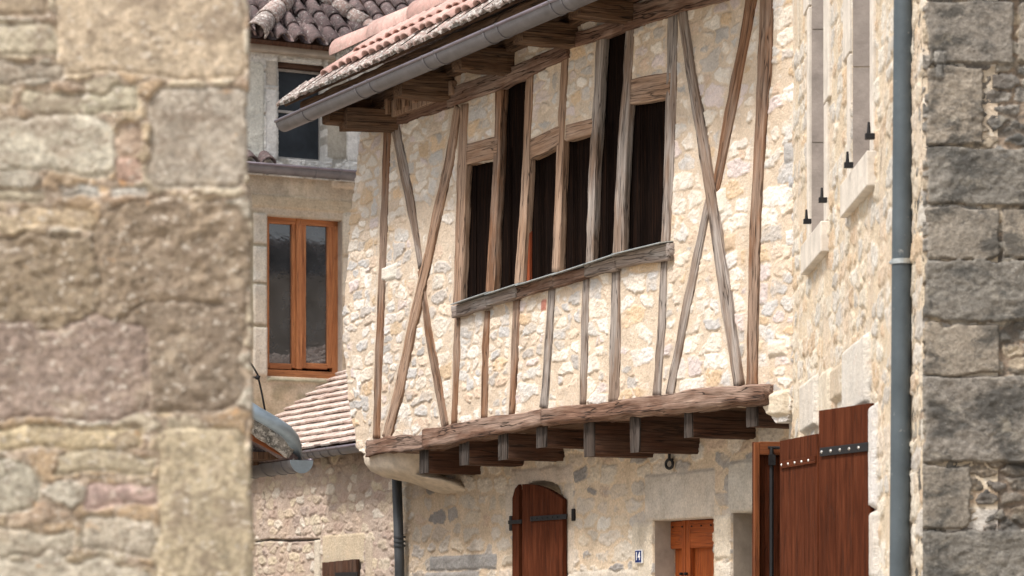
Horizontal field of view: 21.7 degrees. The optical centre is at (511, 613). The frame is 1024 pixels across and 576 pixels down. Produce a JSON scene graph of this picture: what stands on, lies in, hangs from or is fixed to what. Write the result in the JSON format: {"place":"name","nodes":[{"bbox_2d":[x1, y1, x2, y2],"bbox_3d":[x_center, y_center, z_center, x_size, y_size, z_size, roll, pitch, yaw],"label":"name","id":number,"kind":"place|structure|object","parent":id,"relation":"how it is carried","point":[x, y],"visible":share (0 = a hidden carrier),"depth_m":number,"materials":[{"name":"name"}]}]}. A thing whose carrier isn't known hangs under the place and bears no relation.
{"place":"outdoors","nodes":[
{"label":"outdoors","id":0,"kind":"place"},
{"bbox_2d":[0,0,254,575],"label":"stone wall","id":1,"kind":"structure","parent":0,"point":[126,344],"depth_m":5.99,"materials":[{"name":"beige stone"}]},
{"bbox_2d":[274,0,793,575],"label":"timber framed house","id":2,"kind":"structure","parent":0,"point":[568,328],"depth_m":18.11,"materials":[{"name":"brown wood"}]},
{"bbox_2d":[635,550,643,562],"bbox_3d":[0.857,-0.384,18.007,0.021,0.092,0.094,0,0,-27],"label":"house number plate","id":3,"kind":"object","parent":2,"relation":"attached to","point":[639,556],"visible":1,"depth_m":17.98,"materials":[{"name":"white ceramic"}]},
{"bbox_2d":[671,519,713,575],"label":"door","id":4,"kind":"structure","parent":2,"relation":"in","point":[691,540],"depth_m":17.72,"materials":[{"name":"orange wood"}]},
{"label":"ground","id":5,"kind":"structure","parent":0,"visible":0},
{"bbox_2d":[251,363,313,478],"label":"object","id":6,"kind":"structure","parent":5,"relation":"on","point":[276,446],"depth_m":18.62,"materials":[{"name":"metal"}]},
{"bbox_2d":[250,370,405,575],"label":"stone house","id":7,"kind":"structure","parent":5,"relation":"on","point":[336,509],"depth_m":23.62,"materials":[{"name":"beige stone"}]},
{"bbox_2d":[246,0,414,414],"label":"tall rendered house","id":8,"kind":"structure","parent":5,"relation":"on","point":[301,184],"depth_m":26.07,"materials":[{"name":"beige paint"}]},
{"bbox_2d":[278,62,323,160],"bbox_3d":[-2.079,-4.934,26.147,0.579,1.040,0.140,0,0,-27],"label":"dormer window frame","id":9,"kind":"structure","parent":8,"relation":"in","point":[302,142],"depth_m":26.18,"materials":[{"name":"black glass"}]},
{"bbox_2d":[267,216,337,378],"bbox_3d":[-2.074,-3.121,26.149,0.846,1.641,0.140,0,0,-27],"label":"window frame","id":10,"kind":"structure","parent":8,"relation":"in","point":[302,254],"depth_m":26.11,"materials":[{"name":"orange wood"}]},
{"bbox_2d":[752,0,1023,575],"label":"corner stone house","id":11,"kind":"structure","parent":5,"relation":"on","point":[899,451],"depth_m":10.91,"materials":[{"name":"beige stone"}]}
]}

